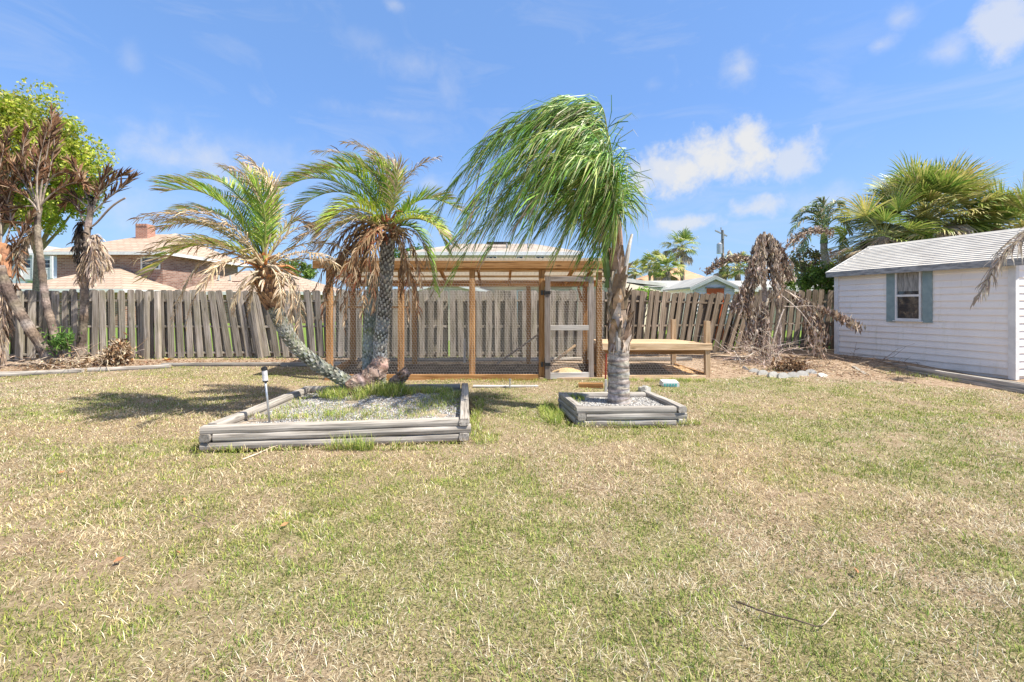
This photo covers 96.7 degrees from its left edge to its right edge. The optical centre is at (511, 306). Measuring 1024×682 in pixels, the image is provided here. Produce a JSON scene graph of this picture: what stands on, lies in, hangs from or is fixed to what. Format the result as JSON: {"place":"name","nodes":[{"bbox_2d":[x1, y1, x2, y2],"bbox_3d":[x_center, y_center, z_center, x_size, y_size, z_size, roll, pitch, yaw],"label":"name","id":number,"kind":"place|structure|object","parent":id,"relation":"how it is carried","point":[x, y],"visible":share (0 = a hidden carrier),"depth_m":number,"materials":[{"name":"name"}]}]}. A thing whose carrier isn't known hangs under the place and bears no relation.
{"place":"outdoors","nodes":[
{"label":"outdoors","id":0,"kind":"place"},
{"bbox_2d":[0,315,1023,681],"bbox_3d":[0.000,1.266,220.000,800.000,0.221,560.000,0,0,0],"label":"lawn","id":1,"kind":"structure","parent":0,"point":[240,619],"depth_m":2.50,"materials":[{"name":"plant"}]},
{"bbox_2d":[0,125,61,367],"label":"dead palm","id":2,"kind":"object","parent":1,"relation":"on","point":[10,304],"visible":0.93,"depth_m":9.19,"materials":[{"name":"brown plant"}]},
{"bbox_2d":[10,245,59,282],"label":"blue house","id":3,"kind":"structure","parent":1,"relation":"on","point":[51,266],"depth_m":41.94,"materials":[{"name":"paint"}]},
{"bbox_2d":[0,369,84,376],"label":"landscape timber","id":4,"kind":"object","parent":1,"relation":"on","point":[28,373],"visible":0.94,"depth_m":8.55,"materials":[{"name":"wood"}]},
{"bbox_2d":[0,103,100,361],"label":"dead palm","id":5,"kind":"object","parent":1,"relation":"on","point":[42,169],"visible":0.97,"depth_m":9.33,"materials":[{"name":"brown plant"}]},
{"bbox_2d":[5,151,104,290],"bbox_3d":[-15.954,-2.065,15.576,3.055,6.552,3.233,0,0,-43],"label":"broadleaf tree","id":6,"kind":"object","parent":1,"relation":"on","point":[35,283],"visible":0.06,"depth_m":15.44,"materials":[{"name":"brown plant"}]},
{"bbox_2d":[0,77,119,235],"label":"broadleaf tree","id":7,"kind":"object","parent":1,"relation":"on","point":[15,109],"visible":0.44,"depth_m":13.90,"materials":[{"name":"green plant"}]},
{"bbox_2d":[27,348,114,369],"bbox_3d":[-8.802,1.138,9.190,1.611,0.602,0.540,0,0,-19],"label":"debris heap","id":8,"kind":"object","parent":1,"relation":"on","point":[70,362],"visible":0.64,"depth_m":9.12,"materials":[{"name":"brown plant"}]},
{"bbox_2d":[39,324,85,355],"bbox_3d":[-9.031,0.683,9.196,0.648,0.658,0.520,0,0,15],"label":"green shrub","id":9,"kind":"object","parent":8,"relation":"on","point":[61,340],"visible":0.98,"depth_m":9.14,"materials":[{"name":"green plant"}]},
{"bbox_2d":[0,338,143,374],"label":"branch pile","id":10,"kind":"object","parent":1,"relation":"on","point":[37,360],"visible":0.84,"depth_m":8.96,"materials":[{"name":"brown plant"}]},
{"bbox_2d":[0,289,162,359],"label":"picket fence","id":11,"kind":"object","parent":1,"relation":"on","point":[141,302],"visible":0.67,"depth_m":10.09,"materials":[{"name":"grey wood"}]},
{"bbox_2d":[44,152,142,358],"bbox_3d":[-8.731,-1.078,9.462,2.039,4.332,0.642,0,0,0],"label":"dead palm","id":12,"kind":"object","parent":1,"relation":"on","point":[91,258],"visible":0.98,"depth_m":9.45,"materials":[{"name":"brown plant"}]},
{"bbox_2d":[97,332,141,366],"bbox_3d":[-8.128,0.949,9.421,0.683,0.848,0.686,0,0,41],"label":"dead fern clump","id":13,"kind":"object","parent":1,"relation":"on","point":[119,350],"visible":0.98,"depth_m":9.31,"materials":[{"name":"beige plant"}]},
{"bbox_2d":[87,364,170,371],"bbox_3d":[-7.525,1.218,8.969,1.383,0.088,0.104,-1,0,-13],"label":"landscape timber","id":14,"kind":"object","parent":1,"relation":"on","point":[124,368],"visible":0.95,"depth_m":8.93,"materials":[{"name":"wood"}]},
{"bbox_2d":[13,224,338,324],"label":"brick house","id":15,"kind":"structure","parent":1,"relation":"on","point":[173,272],"depth_m":32.20,"materials":[{"name":"beige"}]},
{"bbox_2d":[141,257,160,269],"bbox_3d":[-25.546,-3.056,32.170,1.358,0.906,0.080,0,0,0],"label":"window","id":16,"kind":"structure","parent":15,"relation":"in","point":[158,267],"depth_m":32.18,"materials":[{"name":"glass"}]},
{"bbox_2d":[131,356,295,359],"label":"weeds","id":17,"kind":"object","parent":1,"relation":"on","point":[201,358],"visible":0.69,"depth_m":9.96,"materials":[{"name":"green plant"}]},
{"bbox_2d":[161,362,280,366],"bbox_3d":[-5.925,1.187,9.275,2.350,0.085,0.106,0,0,-1],"label":"landscape timber","id":18,"kind":"object","parent":1,"relation":"on","point":[260,364],"visible":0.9,"depth_m":9.23,"materials":[{"name":"wood"}]},
{"bbox_2d":[154,290,325,358],"bbox_3d":[-6.013,0.448,10.275,3.809,1.658,0.257,0,0,-3],"label":"picket fence","id":19,"kind":"object","parent":1,"relation":"on","point":[253,333],"visible":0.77,"depth_m":10.25,"materials":[{"name":"grey wood"}]},
{"bbox_2d":[5,357,521,370],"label":"leaf litter","id":20,"kind":"object","parent":1,"relation":"on","point":[167,361],"visible":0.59,"depth_m":9.59,"materials":[{"name":"plant"}]},
{"bbox_2d":[278,259,318,279],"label":"broadleaf tree","id":21,"kind":"object","parent":1,"relation":"on","point":[309,273],"visible":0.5,"depth_m":49.54,"materials":[{"name":"green plant"}]},
{"bbox_2d":[280,362,339,366],"bbox_3d":[-4.100,1.183,9.315,1.202,0.086,0.107,0,0,-3],"label":"landscape timber","id":22,"kind":"object","parent":1,"relation":"on","point":[285,364],"visible":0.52,"depth_m":9.25,"materials":[{"name":"wood"}]},
{"bbox_2d":[199,383,470,450],"bbox_3d":[-1.735,1.204,5.320,2.467,0.232,2.138,0,0,-6],"label":"raised bed","id":23,"kind":"object","parent":1,"relation":"on","point":[233,429],"visible":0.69,"depth_m":4.33,"materials":[{"name":"wood"}]},
{"bbox_2d":[242,390,460,422],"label":"gravel","id":24,"kind":"structure","parent":23,"relation":"in","point":[363,402],"depth_m":5.24,"materials":[{"name":"gravel"}]},
{"bbox_2d":[127,152,350,388],"bbox_3d":[-3.299,-0.301,5.300,2.777,3.087,1.790,0,0,0],"label":"date palm","id":25,"kind":"object","parent":24,"relation":"on","point":[267,278],"visible":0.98,"depth_m":5.29,"materials":[{"name":"green plant"}]},
{"bbox_2d":[261,366,270,422],"bbox_3d":[-2.491,0.905,4.601,0.087,0.593,0.061,0,0,0],"label":"garden light","id":26,"kind":"object","parent":24,"relation":"on","point":[264,369],"visible":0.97,"depth_m":4.60,"materials":[{"name":"metal"}]},
{"bbox_2d":[248,411,310,419],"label":"weeds","id":27,"kind":"object","parent":24,"relation":"on","point":[278,414],"visible":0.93,"depth_m":4.74,"materials":[{"name":"green plant"}]},
{"bbox_2d":[272,392,317,412],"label":"weeds","id":28,"kind":"object","parent":24,"relation":"on","point":[294,400],"visible":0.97,"depth_m":5.36,"materials":[{"name":"green plant"}]},
{"bbox_2d":[324,406,372,417],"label":"weeds","id":29,"kind":"object","parent":24,"relation":"on","point":[342,412],"visible":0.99,"depth_m":4.82,"materials":[{"name":"green plant"}]},
{"bbox_2d":[272,399,444,421],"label":"weeds","id":30,"kind":"object","parent":24,"relation":"on","point":[351,407],"visible":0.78,"depth_m":5.02,"materials":[{"name":"green plant"}]},
{"bbox_2d":[316,381,417,400],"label":"weeds","id":31,"kind":"object","parent":24,"relation":"on","point":[332,392],"visible":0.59,"depth_m":5.67,"materials":[{"name":"green plant"}]},
{"bbox_2d":[276,139,468,394],"bbox_3d":[-1.897,-0.553,5.985,2.650,3.476,1.842,0,0,0],"label":"date palm","id":32,"kind":"object","parent":24,"relation":"on","point":[375,360],"visible":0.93,"depth_m":5.95,"materials":[{"name":"green plant"}]},
{"bbox_2d":[367,377,410,395],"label":"weeds","id":33,"kind":"object","parent":24,"relation":"on","point":[398,387],"visible":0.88,"depth_m":5.67,"materials":[{"name":"green plant"}]},
{"bbox_2d":[362,397,459,417],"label":"weeds","id":34,"kind":"object","parent":24,"relation":"on","point":[415,412],"visible":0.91,"depth_m":5.03,"materials":[{"name":"green plant"}]},
{"bbox_2d":[410,383,451,393],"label":"weeds","id":35,"kind":"object","parent":24,"relation":"on","point":[430,388],"visible":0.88,"depth_m":6.07,"materials":[{"name":"green plant"}]},
{"bbox_2d":[410,388,460,407],"bbox_3d":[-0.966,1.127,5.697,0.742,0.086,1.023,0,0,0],"label":"weeds","id":36,"kind":"object","parent":24,"relation":"on","point":[441,401],"visible":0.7,"depth_m":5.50,"materials":[{"name":"green plant"}]},
{"bbox_2d":[208,443,465,450],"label":"weeds","id":37,"kind":"object","parent":1,"relation":"on","point":[291,447],"visible":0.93,"depth_m":4.12,"materials":[{"name":"green plant"}]},
{"bbox_2d":[323,431,406,450],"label":"weeds","id":38,"kind":"object","parent":1,"relation":"on","point":[358,444],"visible":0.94,"depth_m":4.12,"materials":[{"name":"green plant"}]},
{"bbox_2d":[333,288,447,357],"bbox_3d":[-2.769,0.436,10.262,2.663,1.668,0.241,0,0,2],"label":"picket fence","id":39,"kind":"object","parent":1,"relation":"on","point":[434,318],"visible":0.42,"depth_m":10.16,"materials":[{"name":"grey wood"}]},
{"bbox_2d":[357,357,467,361],"bbox_3d":[-2.125,1.146,9.765,2.350,0.087,0.106,0,0,-1],"label":"landscape timber","id":40,"kind":"object","parent":1,"relation":"on","point":[433,359],"visible":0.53,"depth_m":9.72,"materials":[{"name":"wood"}]},
{"bbox_2d":[394,243,431,257],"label":"broadleaf tree","id":41,"kind":"object","parent":1,"relation":"on","point":[396,255],"visible":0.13,"depth_m":35.07,"materials":[{"name":"green plant"}]},
{"bbox_2d":[406,287,488,340],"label":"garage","id":42,"kind":"structure","parent":1,"relation":"on","point":[457,288],"depth_m":15.50,"materials":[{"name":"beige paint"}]},
{"bbox_2d":[312,257,606,380],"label":"chicken coop","id":43,"kind":"structure","parent":1,"relation":"on","point":[528,273],"depth_m":8.06,"materials":[{"name":"orange wood"}]},
{"bbox_2d":[545,276,593,378],"bbox_3d":[1.017,0.376,8.053,0.875,1.811,0.048,0,0,-5],"label":"door","id":44,"kind":"structure","parent":43,"relation":"in","point":[590,327],"depth_m":8.05,"materials":[{"name":"grey wood"}]},
{"bbox_2d":[342,364,595,376],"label":"soil","id":45,"kind":"structure","parent":1,"relation":"on","point":[434,368],"depth_m":8.94,"materials":[{"name":"soil"}]},
{"bbox_2d":[552,367,580,372],"bbox_3d":[1.058,1.220,8.700,0.720,0.116,0.600,0,0,0],"label":"sand heap","id":46,"kind":"object","parent":45,"relation":"on","point":[567,369],"visible":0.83,"depth_m":8.59,"materials":[{"name":"sand"}]},
{"bbox_2d":[469,395,484,438],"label":"weeds","id":47,"kind":"object","parent":1,"relation":"on","point":[475,416],"visible":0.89,"depth_m":5.32,"materials":[{"name":"green plant"}]},
{"bbox_2d":[469,423,503,445],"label":"weeds","id":48,"kind":"object","parent":1,"relation":"on","point":[489,437],"visible":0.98,"depth_m":4.46,"materials":[{"name":"green plant"}]},
{"bbox_2d":[407,242,583,322],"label":"beige house","id":49,"kind":"structure","parent":1,"relation":"on","point":[499,251],"depth_m":28.00,"materials":[{"name":"paint"}]},
{"bbox_2d":[427,377,573,381],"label":"weeds","id":50,"kind":"object","parent":1,"relation":"on","point":[495,379],"visible":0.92,"depth_m":7.90,"materials":[{"name":"green plant"}]},
{"bbox_2d":[473,385,537,386],"bbox_3d":[-0.101,1.284,7.325,1.048,0.034,0.062,0,0,-3],"label":"board","id":51,"kind":"object","parent":1,"relation":"on","point":[505,385],"visible":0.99,"depth_m":7.30,"materials":[{"name":"wood"}]},
{"bbox_2d":[449,289,604,357],"bbox_3d":[0.354,0.440,10.262,3.493,1.660,0.264,0,0,0],"label":"picket fence","id":52,"kind":"object","parent":1,"relation":"on","point":[497,328],"visible":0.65,"depth_m":10.15,"materials":[{"name":"grey wood"}]},
{"bbox_2d":[475,357,581,360],"bbox_3d":[0.300,1.144,9.811,2.400,0.088,0.105,0,0,0],"label":"landscape timber","id":53,"kind":"object","parent":1,"relation":"on","point":[523,358],"visible":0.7,"depth_m":9.77,"materials":[{"name":"wood"}]},
{"bbox_2d":[536,400,565,424],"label":"weeds","id":54,"kind":"object","parent":1,"relation":"on","point":[558,415],"visible":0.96,"depth_m":5.35,"materials":[{"name":"green plant"}]},
{"bbox_2d":[578,382,602,387],"bbox_3d":[1.256,1.257,7.250,0.387,0.076,0.091,-3,-1,15],"label":"block","id":55,"kind":"object","parent":1,"relation":"on","point":[590,384],"depth_m":7.21,"materials":[{"name":"orange wood"}]},
{"bbox_2d":[558,391,686,426],"bbox_3d":[1.277,1.226,5.500,1.315,0.231,0.933,0,0,-3],"label":"raised bed","id":56,"kind":"object","parent":1,"relation":"on","point":[672,412],"visible":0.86,"depth_m":5.07,"materials":[{"name":"wood"}]},
{"bbox_2d":[573,397,666,405],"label":"gravel","id":57,"kind":"structure","parent":56,"relation":"in","point":[635,401],"depth_m":5.54,"materials":[{"name":"gravel"}]},
{"bbox_2d":[423,93,654,404],"bbox_3d":[0.364,-0.787,5.580,2.742,4.036,2.695,0,0,22],"label":"queen palm","id":58,"kind":"object","parent":57,"relation":"on","point":[584,163],"visible":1,"depth_m":5.36,"materials":[{"name":"green plant"}]},
{"bbox_2d":[563,392,586,401],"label":"weeds","id":59,"kind":"object","parent":57,"relation":"on","point":[581,397],"visible":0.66,"depth_m":5.75,"materials":[{"name":"green plant"}]},
{"bbox_2d":[577,419,667,425],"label":"weeds","id":60,"kind":"object","parent":1,"relation":"on","point":[616,423],"visible":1,"depth_m":4.98,"materials":[{"name":"green plant"}]},
{"bbox_2d":[627,258,646,278],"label":"fan palm","id":61,"kind":"object","parent":1,"relation":"on","point":[634,273],"visible":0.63,"depth_m":44.59,"materials":[{"name":"green plant"}]},
{"bbox_2d":[607,363,673,374],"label":"soil","id":62,"kind":"structure","parent":1,"relation":"on","point":[641,370],"depth_m":8.87,"materials":[{"name":"soil"}]},
{"bbox_2d":[638,385,650,391],"bbox_3d":[2.010,1.255,6.895,0.187,0.112,0.162,0,0,0],"label":"stone","id":63,"kind":"object","parent":1,"relation":"on","point":[643,388],"visible":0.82,"depth_m":6.85,"materials":[{"name":"stone"}]},
{"bbox_2d":[587,376,705,381],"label":"weeds","id":64,"kind":"object","parent":1,"relation":"on","point":[679,379],"visible":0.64,"depth_m":7.91,"materials":[{"name":"green plant"}]},
{"bbox_2d":[639,255,657,280],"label":"fan palm","id":65,"kind":"object","parent":1,"relation":"on","point":[649,277],"visible":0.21,"depth_m":39.90,"materials":[{"name":"green plant"}]},
{"bbox_2d":[607,357,691,361],"bbox_3d":[2.750,1.144,9.825,2.305,0.088,0.106,0,0,-4],"label":"landscape timber","id":66,"kind":"object","parent":1,"relation":"on","point":[658,358],"visible":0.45,"depth_m":9.81,"materials":[{"name":"wood"}]},
{"bbox_2d":[594,319,711,377],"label":"wooden platform","id":67,"kind":"structure","parent":1,"relation":"on","point":[673,346],"depth_m":8.37,"materials":[{"name":"brown wood"}]},
{"bbox_2d":[637,249,670,280],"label":"fan palm","id":68,"kind":"object","parent":1,"relation":"on","point":[645,259],"visible":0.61,"depth_m":37.86,"materials":[{"name":"green plant"}]},
{"bbox_2d":[646,251,687,280],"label":"fan palm","id":69,"kind":"object","parent":1,"relation":"on","point":[662,275],"visible":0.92,"depth_m":33.77,"materials":[{"name":"green plant"}]},
{"bbox_2d":[659,379,678,386],"bbox_3d":[2.567,1.252,7.424,0.280,0.095,0.172,0,0,0],"label":"plastic tray","id":70,"kind":"object","parent":1,"relation":"on","point":[668,383],"visible":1,"depth_m":7.35,"materials":[{"name":"white paint"}]},
{"bbox_2d":[636,268,703,280],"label":"peach roof house","id":71,"kind":"structure","parent":1,"relation":"on","point":[690,275],"depth_m":46.10,"materials":[{"name":"beige paint"}]},
{"bbox_2d":[658,227,699,280],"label":"fan palm","id":72,"kind":"object","parent":1,"relation":"on","point":[685,234],"visible":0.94,"depth_m":35.67,"materials":[{"name":"green plant"}]},
{"bbox_2d":[662,366,695,374],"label":"soil","id":73,"kind":"structure","parent":1,"relation":"on","point":[677,369],"depth_m":8.79,"materials":[{"name":"soil"}]},
{"bbox_2d":[604,290,758,356],"bbox_3d":[4.284,0.447,11.132,4.706,1.676,0.310,0,0,-18],"label":"picket fence","id":74,"kind":"object","parent":1,"relation":"on","point":[709,307],"visible":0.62,"depth_m":11.19,"materials":[{"name":"grey wood"}]},
{"bbox_2d":[679,418,701,425],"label":"weeds","id":75,"kind":"object","parent":1,"relation":"on","point":[684,422],"visible":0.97,"depth_m":4.99,"materials":[{"name":"green plant"}]},
{"bbox_2d":[663,275,739,339],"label":"storage shed","id":76,"kind":"structure","parent":1,"relation":"on","point":[714,284],"depth_m":15.98,"materials":[{"name":"white paint"}]},
{"bbox_2d":[707,288,723,339],"bbox_3d":[7.125,0.336,15.942,0.600,1.928,0.025,0,0,0],"label":"door","id":77,"kind":"structure","parent":76,"relation":"in","point":[709,290],"depth_m":15.93,"materials":[{"name":"wood"}]},
{"bbox_2d":[572,278,831,332],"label":"house","id":78,"kind":"structure","parent":1,"relation":"on","point":[660,286],"depth_m":21.44,"materials":[{"name":"paint"}]},
{"bbox_2d":[715,227,727,256],"bbox_3d":[17.474,-2.644,37.863,1.044,7.893,0.504,0,0,-7],"label":"utility pole","id":79,"kind":"object","parent":1,"relation":"on","point":[720,247],"visible":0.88,"depth_m":37.90,"materials":[{"name":"metal"}]},
{"bbox_2d":[714,264,730,279],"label":"fan palm","id":80,"kind":"object","parent":1,"relation":"on","point":[723,273],"visible":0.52,"depth_m":32.68,"materials":[{"name":"green plant"}]},
{"bbox_2d":[716,251,752,280],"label":"fan palm","id":81,"kind":"object","parent":1,"relation":"on","point":[737,273],"visible":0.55,"depth_m":31.84,"materials":[{"name":"green plant"}]},
{"bbox_2d":[702,316,832,370],"bbox_3d":[5.321,0.742,9.543,2.514,1.170,1.863,0,0,0],"label":"brush pile","id":82,"kind":"object","parent":1,"relation":"on","point":[755,358],"visible":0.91,"depth_m":9.52,"materials":[{"name":"brown plant"}]},
{"bbox_2d":[699,225,865,360],"bbox_3d":[5.919,-0.179,10.135,3.382,3.386,0.959,0,0,0],"label":"dead shrub","id":83,"kind":"object","parent":1,"relation":"on","point":[769,252],"visible":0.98,"depth_m":10.03,"materials":[{"name":"brown plant"}]},
{"bbox_2d":[776,372,788,377],"bbox_3d":[4.905,1.270,8.247,0.200,0.145,0.060,0,-14,-6],"label":"edging block","id":84,"kind":"object","parent":1,"relation":"on","point":[782,375],"depth_m":8.22,"materials":[{"name":"concrete"}]},
{"bbox_2d":[736,601,835,626],"bbox_3d":[1.138,1.262,1.878,0.379,0.035,0.084,0,0,15],"label":"stick","id":85,"kind":"object","parent":1,"relation":"on","point":[787,617],"visible":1,"depth_m":1.86,"materials":[{"name":"wood"}]},
{"bbox_2d":[770,355,812,371],"bbox_3d":[5.481,1.171,8.852,0.834,0.506,0.436,0,0,0],"label":"leaf heap","id":86,"kind":"object","parent":1,"relation":"on","point":[792,364],"visible":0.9,"depth_m":8.84,"materials":[{"name":"plant"}]},
{"bbox_2d":[752,289,833,349],"bbox_3d":[8.014,0.406,12.193,3.842,1.737,0.330,0,0,-9],"label":"picket fence","id":87,"kind":"object","parent":1,"relation":"on","point":[817,297],"visible":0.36,"depth_m":12.09,"materials":[{"name":"brown wood"}]},
{"bbox_2d":[787,372,798,377],"bbox_3d":[5.122,1.270,8.309,0.200,0.145,0.060,0,-14,4],"label":"edging block","id":88,"kind":"object","parent":1,"relation":"on","point":[792,374],"depth_m":8.28,"materials":[{"name":"concrete"}]},
{"bbox_2d":[781,264,820,310],"bbox_3d":[10.764,-0.244,17.001,1.953,2.901,1.489,0,0,-28],"label":"bush","id":89,"kind":"object","parent":1,"relation":"on","point":[790,284],"visible":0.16,"depth_m":16.89,"materials":[{"name":"green plant"}]},
{"bbox_2d":[676,352,931,388],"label":"leaf litter","id":90,"kind":"object","parent":1,"relation":"on","point":[820,371],"visible":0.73,"depth_m":8.99,"materials":[{"name":"plant"}]},
{"bbox_2d":[788,245,820,340],"bbox_3d":[9.969,-0.455,15.615,1.495,3.327,1.144,0,0,-40],"label":"broadleaf tree","id":91,"kind":"object","parent":1,"relation":"on","point":[803,262],"visible":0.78,"depth_m":15.44,"materials":[{"name":"green plant"}]},
{"bbox_2d":[795,260,836,305],"bbox_3d":[10.210,-0.152,15.038,1.694,2.710,1.625,0,0,0],"label":"bush","id":92,"kind":"object","parent":1,"relation":"on","point":[817,274],"visible":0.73,"depth_m":14.69,"materials":[{"name":"green plant"}]},
{"bbox_2d":[786,196,853,339],"bbox_3d":[10.166,-1.238,14.840,2.690,4.878,1.062,0,0,-14],"label":"feather palm","id":93,"kind":"object","parent":1,"relation":"on","point":[821,214],"visible":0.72,"depth_m":14.90,"materials":[{"name":"green plant"}]},
{"bbox_2d":[808,248,839,339],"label":"broadleaf tree","id":94,"kind":"object","parent":1,"relation":"on","point":[829,252],"visible":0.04,"depth_m":16.00,"materials":[{"name":"green plant"}]},
{"bbox_2d":[733,341,917,374],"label":"sticks","id":95,"kind":"object","parent":1,"relation":"on","point":[847,357],"visible":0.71,"depth_m":9.25,"materials":[{"name":"wood"}]},
{"bbox_2d":[809,178,955,277],"bbox_3d":[10.646,-1.261,13.067,3.408,4.930,3.564,0,0,0],"label":"cabbage palm","id":96,"kind":"object","parent":1,"relation":"on","point":[866,214],"visible":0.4,"depth_m":12.69,"materials":[{"name":"green plant"}]},
{"bbox_2d":[882,361,909,368],"bbox_3d":[7.941,1.214,9.950,0.105,0.086,1.907,0,0,5],"label":"landscape timber","id":97,"kind":"object","parent":1,"relation":"on","point":[901,365],"visible":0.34,"depth_m":9.19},
{"bbox_2d":[876,366,958,381],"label":"weeds","id":98,"kind":"object","parent":1,"relation":"on","point":[915,375],"visible":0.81,"depth_m":8.27,"materials":[{"name":"brown plant"}]},
{"bbox_2d":[825,228,1023,379],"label":"garden shed","id":99,"kind":"structure","parent":1,"relation":"on","point":[919,295],"depth_m":9.22,"materials":[{"name":"white paint"}]},
{"bbox_2d":[895,271,921,320],"bbox_3d":[8.371,-0.230,9.616,0.050,1.060,0.482,0,0,-17],"label":"window","id":100,"kind":"structure","parent":99,"relation":"in","point":[908,285],"depth_m":9.62,"materials":[{"name":"white paint"}]},
{"bbox_2d":[970,227,1023,308],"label":"dead frond","id":101,"kind":"object","parent":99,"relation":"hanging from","point":[1009,249],"visible":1,"depth_m":7.51,"materials":[{"name":"brown plant"}]},
{"bbox_2d":[904,369,947,379],"bbox_3d":[7.810,1.291,9.000,0.106,0.088,1.803,0,0,3],"label":"landscape timber","id":102,"kind":"object","parent":1,"relation":"on","point":[921,373],"visible":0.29,"depth_m":8.49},
{"bbox_2d":[835,148,1023,258],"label":"cabbage palm","id":103,"kind":"object","parent":1,"relation":"on","point":[962,185],"visible":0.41,"depth_m":12.62,"materials":[{"name":"green plant"}]},
{"bbox_2d":[934,171,1023,234],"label":"cabbage palm","id":104,"kind":"object","parent":1,"relation":"on","point":[1016,205],"visible":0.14,"depth_m":12.15,"materials":[{"name":"green plant"}]},
{"bbox_2d":[948,377,1023,393],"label":"landscape timber","id":105,"kind":"object","parent":1,"relation":"on","point":[1010,389],"visible":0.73,"depth_m":7.31,"materials":[{"name":"wood"}]},
{"bbox_2d":[908,366,1023,389],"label":"landscape timber","id":106,"kind":"object","parent":105,"relation":"on","point":[977,379],"visible":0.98,"depth_m":7.68,"materials":[{"name":"wood"}]},
{"bbox_2d":[0,0,1023,299],"label":"sky","id":107,"kind":"structure","parent":0,"point":[748,113],"materials":[{"name":"blue"}]},
{"bbox_2d":[635,286,655,338],"bbox_3d":[3.692,0.306,13.250,1.113,1.795,1.003,0,0,24],"label":"bush","id":108,"kind":"object","parent":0,"point":[648,290],"visible":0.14,"depth_m":13.11,"materials":[{"name":"green plant"}]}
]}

